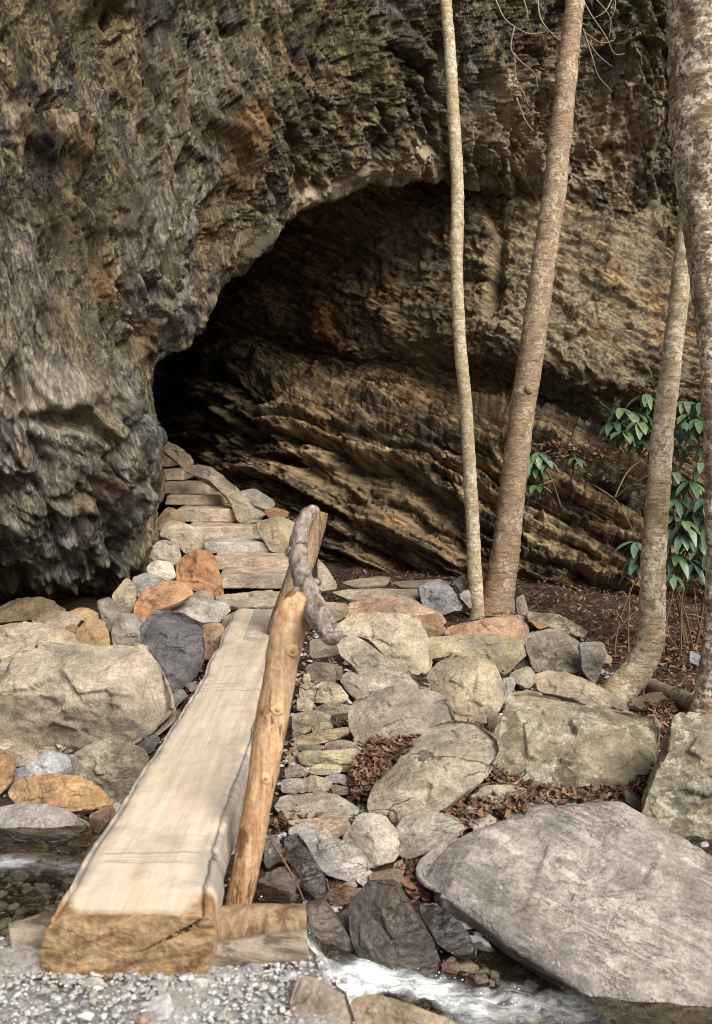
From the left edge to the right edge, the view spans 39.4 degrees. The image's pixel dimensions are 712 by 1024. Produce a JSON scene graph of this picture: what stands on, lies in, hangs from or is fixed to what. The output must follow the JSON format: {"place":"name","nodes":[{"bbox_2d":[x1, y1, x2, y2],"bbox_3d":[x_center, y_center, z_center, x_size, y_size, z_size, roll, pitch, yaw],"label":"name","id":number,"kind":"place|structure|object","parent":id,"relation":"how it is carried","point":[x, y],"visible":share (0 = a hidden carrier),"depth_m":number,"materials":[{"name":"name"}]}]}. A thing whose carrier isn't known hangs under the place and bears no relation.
{"place":"outdoors","nodes":[
{"label":"outdoors","id":0,"kind":"place"},
{"bbox_2d":[133,580,192,620],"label":"rock","id":1,"kind":"object","parent":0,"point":[167,595],"visible":0.86,"depth_m":6.96,"materials":[{"name":"stone"}]},
{"bbox_2d":[0,0,678,601],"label":"cliff","id":2,"kind":"structure","parent":0,"point":[168,168],"depth_m":7.43,"materials":[{"name":"stone"}]},
{"bbox_2d":[495,0,560,131],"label":"hanging roots","id":3,"kind":"object","parent":2,"relation":"hanging from","point":[514,54],"visible":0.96,"depth_m":8.51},
{"bbox_2d":[582,0,624,91],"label":"hanging roots","id":4,"kind":"object","parent":2,"relation":"hanging from","point":[587,41],"visible":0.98,"depth_m":8.31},
{"bbox_2d":[0,800,708,1023],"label":"stream","id":5,"kind":"structure","parent":0,"point":[369,976],"depth_m":3.40,"materials":[{"name":"white liquid"}]},
{"bbox_2d":[23,889,46,910],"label":"rock","id":6,"kind":"object","parent":5,"relation":"in","point":[38,901],"visible":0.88,"depth_m":3.75,"materials":[{"name":"stone"}]},
{"bbox_2d":[0,803,89,838],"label":"rock","id":7,"kind":"object","parent":5,"relation":"in","point":[26,817],"visible":0.97,"depth_m":4.15,"materials":[{"name":"stone"}]},
{"bbox_2d":[255,867,298,902],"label":"rock","id":8,"kind":"object","parent":5,"relation":"on","point":[280,878],"visible":0.94,"depth_m":3.72,"materials":[{"name":"stone"}]},
{"bbox_2d":[306,898,356,972],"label":"rock","id":9,"kind":"object","parent":5,"relation":"in","point":[326,929],"visible":0.82,"depth_m":3.54,"materials":[{"name":"stone"}]},
{"bbox_2d":[348,879,442,991],"bbox_3d":[0.136,1.509,3.540,0.331,0.353,0.202,4,6,38],"label":"boulder","id":10,"kind":"object","parent":5,"relation":"in","point":[388,929],"visible":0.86,"depth_m":3.51,"materials":[{"name":"stone"}]},
{"bbox_2d":[419,903,476,959],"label":"rock","id":11,"kind":"object","parent":5,"relation":"in","point":[448,932],"visible":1,"depth_m":3.63,"materials":[{"name":"stone"}]},
{"bbox_2d":[463,969,489,987],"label":"stone","id":12,"kind":"object","parent":5,"relation":"in","point":[476,978],"visible":1,"depth_m":3.48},
{"bbox_2d":[0,480,711,1023],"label":"ground","id":13,"kind":"structure","parent":0,"point":[182,998],"depth_m":4.00,"materials":[{"name":"soil"}]},
{"bbox_2d":[0,749,16,793],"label":"rock","id":14,"kind":"object","parent":13,"relation":"on","point":[8,766],"visible":1,"depth_m":4.59,"materials":[{"name":"stone"}]},
{"bbox_2d":[0,947,43,984],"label":"rock","id":15,"kind":"object","parent":13,"relation":"on","point":[16,961],"visible":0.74,"depth_m":2.70,"materials":[{"name":"stone"}]},
{"bbox_2d":[5,746,41,767],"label":"rock","id":16,"kind":"object","parent":13,"relation":"on","point":[22,756],"visible":0.84,"depth_m":4.84,"materials":[{"name":"stone"}]},
{"bbox_2d":[8,911,54,948],"bbox_3d":[-0.871,1.213,2.868,0.252,0.119,0.113,-1,5,-14],"label":"sill log","id":17,"kind":"object","parent":13,"relation":"on","point":[29,931],"visible":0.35,"depth_m":2.81,"materials":[{"name":"grey wood"}]},
{"bbox_2d":[0,597,66,624],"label":"rock","id":18,"kind":"object","parent":13,"relation":"on","point":[20,610],"visible":0.9,"depth_m":7.06,"materials":[{"name":"stone"}]},
{"bbox_2d":[0,621,80,661],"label":"rock","id":19,"kind":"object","parent":13,"relation":"on","point":[15,638],"depth_m":6.47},
{"bbox_2d":[26,751,73,775],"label":"rock","id":20,"kind":"object","parent":13,"relation":"on","point":[53,762],"visible":0.7,"depth_m":4.71,"materials":[{"name":"stone"}]},
{"bbox_2d":[31,610,80,629],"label":"rock","id":21,"kind":"object","parent":13,"relation":"on","point":[60,619],"visible":0.78,"depth_m":6.99,"materials":[{"name":"stone"}]},
{"bbox_2d":[8,773,112,811],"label":"rock","id":22,"kind":"object","parent":13,"relation":"on","point":[73,793],"visible":0.89,"depth_m":4.36,"materials":[{"name":"stone"}]},
{"bbox_2d":[0,642,176,753],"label":"boulder","id":23,"kind":"object","parent":13,"relation":"on","point":[53,694],"visible":0.84,"depth_m":5.00,"materials":[{"name":"stone"}]},
{"bbox_2d":[76,618,109,645],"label":"rock","id":24,"kind":"object","parent":13,"relation":"on","point":[92,631],"visible":0.87,"depth_m":6.53,"materials":[{"name":"stone"}]},
{"bbox_2d":[88,805,115,832],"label":"rock","id":25,"kind":"object","parent":13,"relation":"on","point":[105,814],"visible":0.94,"depth_m":4.28,"materials":[{"name":"stone"}]},
{"bbox_2d":[97,597,122,644],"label":"rock","id":26,"kind":"object","parent":13,"relation":"on","point":[109,609],"visible":0.79,"depth_m":6.62,"materials":[{"name":"stone"}]},
{"bbox_2d":[71,735,149,803],"bbox_3d":[-1.127,1.186,4.560,0.359,0.294,0.197,0,5,0],"label":"boulder","id":27,"kind":"object","parent":13,"relation":"on","point":[112,767],"visible":0.83,"depth_m":4.53,"materials":[{"name":"stone"}]},
{"bbox_2d":[112,578,136,612],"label":"rock","id":28,"kind":"object","parent":13,"relation":"on","point":[124,596],"visible":0.9,"depth_m":7.06,"materials":[{"name":"stone"}]},
{"bbox_2d":[111,613,143,645],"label":"rock","id":29,"kind":"object","parent":13,"relation":"on","point":[125,629],"visible":0.64,"depth_m":6.52,"materials":[{"name":"stone"}]},
{"bbox_2d":[132,573,163,596],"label":"rock","id":30,"kind":"object","parent":13,"relation":"on","point":[142,582],"visible":0.65,"depth_m":7.26,"materials":[{"name":"stone"}]},
{"bbox_2d":[136,730,159,752],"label":"stone","id":31,"kind":"object","parent":13,"relation":"on","point":[149,744],"visible":0.94,"depth_m":4.97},
{"bbox_2d":[146,560,175,579],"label":"rock","id":32,"kind":"object","parent":13,"relation":"on","point":[164,570],"visible":0.95,"depth_m":7.60,"materials":[{"name":"stone"}]},
{"bbox_2d":[150,540,180,565],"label":"rock","id":33,"kind":"object","parent":13,"relation":"on","point":[166,550],"visible":0.79,"depth_m":8.03,"materials":[{"name":"stone"}]},
{"bbox_2d":[139,610,204,691],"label":"boulder","id":34,"kind":"object","parent":13,"relation":"on","point":[173,641],"visible":0.91,"depth_m":5.83,"materials":[{"name":"stone"}]},
{"bbox_2d":[0,935,356,1023],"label":"gravel","id":35,"kind":"structure","parent":13,"relation":"on","point":[159,983],"depth_m":2.58,"materials":[{"name":"gravel"}]},
{"bbox_2d":[210,929,308,967],"bbox_3d":[-0.293,1.210,2.749,0.325,0.094,0.087,0,5,-5],"label":"sill log","id":36,"kind":"object","parent":35,"relation":"on","point":[288,947],"visible":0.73,"depth_m":2.72,"materials":[{"name":"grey wood"}]},
{"bbox_2d":[218,903,306,939],"bbox_3d":[-0.311,1.198,2.890,0.332,0.115,0.113,0,5,-5],"label":"sill log","id":37,"kind":"object","parent":35,"relation":"on","point":[239,920],"visible":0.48,"depth_m":2.85,"materials":[{"name":"wood"}]},
{"bbox_2d":[40,504,342,988],"bbox_3d":[-0.448,0.648,4.726,0.819,1.148,4.227,0,5,0],"label":"log footbridge","id":38,"kind":"object","parent":13,"relation":"on","point":[144,895],"visible":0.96,"depth_m":3.20,"materials":[{"name":"brown wood"}]},
{"bbox_2d":[175,549,223,597],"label":"rock","id":39,"kind":"object","parent":13,"relation":"on","point":[197,570],"visible":0.89,"depth_m":7.55,"materials":[{"name":"stone"}]},
{"bbox_2d":[170,597,230,624],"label":"rock","id":40,"kind":"object","parent":13,"relation":"on","point":[202,611],"visible":0.8,"depth_m":7.06,"materials":[{"name":"stone"}]},
{"bbox_2d":[202,622,223,659],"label":"rock","id":41,"kind":"object","parent":13,"relation":"on","point":[213,632],"visible":0.73,"depth_m":6.17,"materials":[{"name":"stone"}]},
{"bbox_2d":[161,455,288,588],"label":"stone staircase","id":42,"kind":"structure","parent":13,"relation":"on","point":[245,557],"depth_m":8.90,"materials":[{"name":"stone"}]},
{"bbox_2d":[156,507,185,530],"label":"rock","id":43,"kind":"object","parent":42,"relation":"on","point":[167,514],"visible":0.66,"depth_m":9.03,"materials":[{"name":"stone"}]},
{"bbox_2d":[163,441,193,471],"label":"stone","id":44,"kind":"object","parent":42,"relation":"on","point":[181,457],"visible":0.86,"depth_m":9.56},
{"bbox_2d":[159,520,205,553],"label":"rock","id":45,"kind":"object","parent":42,"relation":"on","point":[187,538],"visible":0.89,"depth_m":8.61,"materials":[{"name":"stone"}]},
{"bbox_2d":[186,464,239,492],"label":"kerb stone","id":46,"kind":"object","parent":42,"relation":"on","point":[213,478],"visible":0.89,"depth_m":9.58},
{"bbox_2d":[220,490,265,523],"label":"kerb stone","id":47,"kind":"object","parent":42,"relation":"on","point":[244,510],"visible":0.98,"depth_m":9.22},
{"bbox_2d":[240,489,274,509],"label":"rock","id":48,"kind":"object","parent":47,"relation":"on","point":[260,500],"visible":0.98,"depth_m":9.30,"materials":[{"name":"stone"}]},
{"bbox_2d":[256,516,294,552],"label":"rock","id":49,"kind":"object","parent":42,"relation":"on","point":[275,532],"visible":0.84,"depth_m":8.52,"materials":[{"name":"stone"}]},
{"bbox_2d":[215,590,279,611],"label":"stone slab","id":50,"kind":"structure","parent":13,"relation":"on","point":[266,599],"depth_m":7.38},
{"bbox_2d":[281,778,303,793],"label":"stack stone","id":51,"kind":"object","parent":13,"relation":"on","point":[292,785],"visible":1,"depth_m":4.57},
{"bbox_2d":[284,833,330,899],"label":"rock","id":52,"kind":"object","parent":13,"relation":"on","point":[305,866],"visible":0.98,"depth_m":3.87,"materials":[{"name":"stone"}]},
{"bbox_2d":[292,710,330,730],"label":"stack stone","id":53,"kind":"object","parent":13,"relation":"on","point":[312,718],"visible":0.9,"depth_m":5.21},
{"bbox_2d":[274,791,359,819],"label":"stone slab","id":54,"kind":"structure","parent":13,"relation":"on","point":[326,803],"depth_m":4.40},
{"bbox_2d":[303,775,332,792],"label":"stack stone","id":55,"kind":"object","parent":13,"relation":"on","point":[314,783],"visible":0.97,"depth_m":4.59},
{"bbox_2d":[286,816,350,837],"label":"rock","id":56,"kind":"object","parent":13,"relation":"on","point":[336,826],"visible":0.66,"depth_m":4.26,"materials":[{"name":"stone"}]},
{"bbox_2d":[289,977,350,1023],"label":"rock","id":57,"kind":"object","parent":13,"relation":"on","point":[316,996],"visible":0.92,"depth_m":2.51,"materials":[{"name":"stone"}]},
{"bbox_2d":[290,727,350,746],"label":"stack stone","id":58,"kind":"object","parent":13,"relation":"on","point":[323,736],"visible":0.94,"depth_m":5.03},
{"bbox_2d":[299,681,348,703],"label":"stack stone","id":59,"kind":"object","parent":13,"relation":"on","point":[321,692],"visible":0.93,"depth_m":5.50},
{"bbox_2d":[306,662,336,681],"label":"stack stone","id":60,"kind":"object","parent":59,"relation":"on","point":[322,671],"visible":0.91,"depth_m":5.58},
{"bbox_2d":[310,639,338,657],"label":"rock","id":61,"kind":"object","parent":13,"relation":"on","point":[319,648],"visible":0.89,"depth_m":5.97,"materials":[{"name":"stone"}]},
{"bbox_2d":[308,764,341,774],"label":"stack stone","id":62,"kind":"object","parent":13,"relation":"on","point":[324,769],"visible":1,"depth_m":4.74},
{"bbox_2d":[317,559,336,591],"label":"rock","id":63,"kind":"object","parent":13,"relation":"on","point":[324,575],"visible":0.94,"depth_m":7.95,"materials":[{"name":"stone"}]},
{"bbox_2d":[288,822,369,880],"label":"rock","id":64,"kind":"object","parent":13,"relation":"on","point":[337,858],"visible":0.86,"depth_m":4.05,"materials":[{"name":"stone"}]},
{"bbox_2d":[297,748,362,766],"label":"stack stone","id":65,"kind":"object","parent":13,"relation":"on","point":[309,758],"visible":0.9,"depth_m":4.81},
{"bbox_2d":[315,702,350,714],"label":"stack stone","id":66,"kind":"object","parent":13,"relation":"on","point":[331,708],"visible":0.77,"depth_m":5.39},
{"bbox_2d":[0,625,708,1023],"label":"creek pebbles","id":67,"kind":"object","parent":13,"relation":"on","point":[162,1005],"visible":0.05,"depth_m":3.66,"materials":[{"name":"stone"}]},
{"bbox_2d":[2,844,48,868],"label":"rock","id":68,"kind":"object","parent":67,"relation":"on","point":[33,855],"visible":0.87,"depth_m":4.02,"materials":[{"name":"stone"}]},
{"bbox_2d":[263,834,281,868],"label":"rock","id":69,"kind":"object","parent":67,"relation":"on","point":[272,857],"visible":0.85,"depth_m":4.07,"materials":[{"name":"stone"}]},
{"bbox_2d":[328,884,359,904],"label":"stone","id":70,"kind":"object","parent":67,"relation":"on","point":[342,894],"visible":0.9,"depth_m":3.87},
{"bbox_2d":[340,672,370,698],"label":"rock","id":71,"kind":"object","parent":13,"relation":"on","point":[355,685],"visible":0.91,"depth_m":5.65,"materials":[{"name":"stone"}]},
{"bbox_2d":[10,440,704,903],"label":"leaf litter","id":72,"kind":"object","parent":13,"relation":"on","point":[374,762],"visible":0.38,"depth_m":4.77,"materials":[{"name":"brown plant"}]},
{"bbox_2d":[418,579,462,614],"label":"rock","id":73,"kind":"object","parent":72,"relation":"on","point":[439,596],"visible":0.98,"depth_m":7.25,"materials":[{"name":"stone"}]},
{"bbox_2d":[471,784,525,807],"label":"rock","id":74,"kind":"object","parent":72,"relation":"on","point":[487,789],"visible":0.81,"depth_m":4.47,"materials":[{"name":"stone"}]},
{"bbox_2d":[509,666,534,688],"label":"rock","id":75,"kind":"object","parent":72,"relation":"on","point":[523,677],"visible":0.9,"depth_m":5.82,"materials":[{"name":"stone"}]},
{"bbox_2d":[630,692,669,711],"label":"rock","id":76,"kind":"object","parent":72,"relation":"on","point":[654,697],"visible":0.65,"depth_m":5.44,"materials":[{"name":"stone"}]},
{"bbox_2d":[342,576,389,588],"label":"stone slab","id":77,"kind":"structure","parent":13,"relation":"on","point":[373,582],"depth_m":8.05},
{"bbox_2d":[342,812,398,868],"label":"rock","id":78,"kind":"object","parent":13,"relation":"on","point":[372,839],"visible":0.96,"depth_m":4.10,"materials":[{"name":"stone"}]},
{"bbox_2d":[332,588,420,602],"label":"stone slab","id":79,"kind":"structure","parent":13,"relation":"on","point":[350,595],"depth_m":7.42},
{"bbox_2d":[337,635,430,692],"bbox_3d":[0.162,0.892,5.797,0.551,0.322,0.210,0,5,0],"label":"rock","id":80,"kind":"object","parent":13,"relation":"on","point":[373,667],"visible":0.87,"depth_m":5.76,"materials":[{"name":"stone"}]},
{"bbox_2d":[338,611,432,676],"bbox_3d":[0.182,0.810,6.144,0.598,0.385,0.234,1,5,15],"label":"boulder","id":81,"kind":"object","parent":13,"relation":"on","point":[402,641],"visible":0.89,"depth_m":6.09,"materials":[{"name":"stone"}]},
{"bbox_2d":[368,868,404,886],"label":"rock","id":82,"kind":"object","parent":13,"relation":"on","point":[395,874],"visible":0.59,"depth_m":3.94,"materials":[{"name":"stone"}]},
{"bbox_2d":[344,596,446,623],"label":"rock","id":83,"kind":"object","parent":13,"relation":"on","point":[407,606],"visible":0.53,"depth_m":7.11,"materials":[{"name":"stone"}]},
{"bbox_2d":[348,685,454,746],"bbox_3d":[0.234,1.045,5.056,0.550,0.303,0.237,0,5,0],"label":"boulder","id":84,"kind":"object","parent":13,"relation":"on","point":[405,709],"visible":0.83,"depth_m":5.05,"materials":[{"name":"stone"}]},
{"bbox_2d":[350,994,456,1023],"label":"rock","id":85,"kind":"object","parent":13,"relation":"on","point":[372,1009],"visible":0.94,"depth_m":2.79,"materials":[{"name":"stone"}]},
{"bbox_2d":[395,811,465,859],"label":"rock","id":86,"kind":"object","parent":13,"relation":"on","point":[421,833],"visible":0.91,"depth_m":4.14,"materials":[{"name":"stone"}]},
{"bbox_2d":[417,613,443,636],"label":"rock","id":87,"kind":"object","parent":13,"relation":"on","point":[433,624],"visible":0.88,"depth_m":6.83,"materials":[{"name":"stone"}]},
{"bbox_2d":[367,720,499,821],"bbox_3d":[0.361,1.180,4.484,0.646,0.385,0.318,-4,6,-40],"label":"boulder","id":88,"kind":"object","parent":13,"relation":"on","point":[439,767],"visible":0.95,"depth_m":4.44,"materials":[{"name":"stone"}]},
{"bbox_2d":[440,0,484,619],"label":"tree","id":89,"kind":"object","parent":13,"relation":"on","point":[474,567],"visible":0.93,"depth_m":7.20,"materials":[{"name":"yellow plant"}]},
{"bbox_2d":[427,655,503,725],"bbox_3d":[0.588,0.973,5.384,0.409,0.358,0.248,0,5,0],"label":"boulder","id":90,"kind":"object","parent":13,"relation":"on","point":[470,688],"visible":0.92,"depth_m":5.33,"materials":[{"name":"stone"}]},
{"bbox_2d":[429,634,526,674],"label":"rock","id":91,"kind":"object","parent":13,"relation":"on","point":[504,654],"visible":0.83,"depth_m":6.10,"materials":[{"name":"stone"}]},
{"bbox_2d":[461,806,496,829],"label":"rock","id":92,"kind":"object","parent":13,"relation":"on","point":[485,821],"visible":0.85,"depth_m":4.31,"materials":[{"name":"stone"}]},
{"bbox_2d":[443,617,528,640],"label":"rock","id":93,"kind":"object","parent":13,"relation":"on","point":[511,627],"visible":0.67,"depth_m":6.68,"materials":[{"name":"stone"}]},
{"bbox_2d":[483,0,584,615],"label":"tree","id":94,"kind":"object","parent":13,"relation":"on","point":[499,587],"visible":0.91,"depth_m":7.29,"materials":[{"name":"brown plant"}]},
{"bbox_2d":[504,799,576,819],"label":"rock","id":95,"kind":"object","parent":13,"relation":"on","point":[530,811],"visible":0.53,"depth_m":4.39,"materials":[{"name":"stone"}]},
{"bbox_2d":[524,629,581,674],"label":"rock","id":96,"kind":"object","parent":13,"relation":"on","point":[552,649],"visible":0.84,"depth_m":6.08,"materials":[{"name":"stone"}]},
{"bbox_2d":[526,611,587,638],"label":"stone slab","id":97,"kind":"structure","parent":13,"relation":"on","point":[561,623],"depth_m":6.89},
{"bbox_2d":[415,801,711,1023],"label":"boulder","id":98,"kind":"object","parent":13,"relation":"on","point":[602,902],"visible":0.98,"depth_m":3.75,"materials":[{"name":"stone"}]},
{"bbox_2d":[490,690,661,800],"bbox_3d":[1.032,1.137,4.755,0.895,0.468,0.488,0,5,0],"label":"boulder","id":99,"kind":"object","parent":13,"relation":"on","point":[542,738],"visible":0.87,"depth_m":4.71,"materials":[{"name":"stone"}]},
{"bbox_2d":[534,670,628,710],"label":"rock","id":100,"kind":"object","parent":13,"relation":"on","point":[565,685],"visible":0.9,"depth_m":5.51,"materials":[{"name":"stone"}]},
{"bbox_2d":[578,642,606,682],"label":"rock","id":101,"kind":"object","parent":13,"relation":"on","point":[592,656],"visible":0.94,"depth_m":5.92,"materials":[{"name":"stone"}]},
{"bbox_2d":[605,574,639,654],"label":"bare stems","id":102,"kind":"object","parent":13,"relation":"on","point":[615,634],"visible":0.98,"depth_m":6.29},
{"bbox_2d":[600,208,689,708],"bbox_3d":[1.711,-1.416,5.502,0.818,5.239,0.318,-2,5,-18],"label":"tree","id":103,"kind":"object","parent":13,"relation":"on","point":[628,679],"visible":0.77,"depth_m":5.50,"materials":[{"name":"grey plant"}]},
{"bbox_2d":[615,541,687,589],"bbox_3d":[1.880,0.565,6.362,0.406,0.757,0.317,3,6,30],"label":"rhododendron","id":104,"kind":"object","parent":13,"relation":"on","point":[633,567],"visible":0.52,"depth_m":6.32,"materials":[{"name":"green plant"}]},
{"bbox_2d":[598,393,706,652],"bbox_3d":[2.077,0.082,6.795,0.660,1.787,1.105,-1,5,-16],"label":"rhododendron","id":105,"kind":"object","parent":13,"relation":"on","point":[690,542],"visible":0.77,"depth_m":6.57,"materials":[{"name":"green plant"}]},
{"bbox_2d":[643,678,693,711],"bbox_3d":[1.777,1.032,5.555,0.114,0.113,0.636,-2,5,-19],"label":"dead log","id":106,"kind":"object","parent":13,"relation":"on","point":[683,698],"visible":0.55,"depth_m":5.50,"materials":[{"name":"brown wood"}]},
{"bbox_2d":[641,712,711,839],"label":"boulder","id":107,"kind":"object","parent":13,"relation":"on","point":[677,797],"visible":0.89,"depth_m":4.25,"materials":[{"name":"stone"}]},
{"bbox_2d":[662,550,704,654],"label":"bare stems","id":108,"kind":"object","parent":13,"relation":"on","point":[680,617],"visible":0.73,"depth_m":6.46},
{"bbox_2d":[665,0,711,714],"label":"tree","id":109,"kind":"object","parent":13,"relation":"on","point":[689,76],"visible":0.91,"depth_m":5.00,"materials":[{"name":"grey plant"}]},
{"bbox_2d":[152,180,704,602],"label":"cave wall","id":110,"kind":"structure","parent":0,"point":[313,363],"depth_m":9.68,"materials":[{"name":"stone"}]},
{"bbox_2d":[526,452,561,507],"bbox_3d":[1.663,-0.256,8.448,0.297,0.511,0.748,5,7,43],"label":"rhododendron","id":111,"kind":"object","parent":110,"relation":"on","point":[541,461],"visible":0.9,"depth_m":8.26,"materials":[{"name":"green plant"}]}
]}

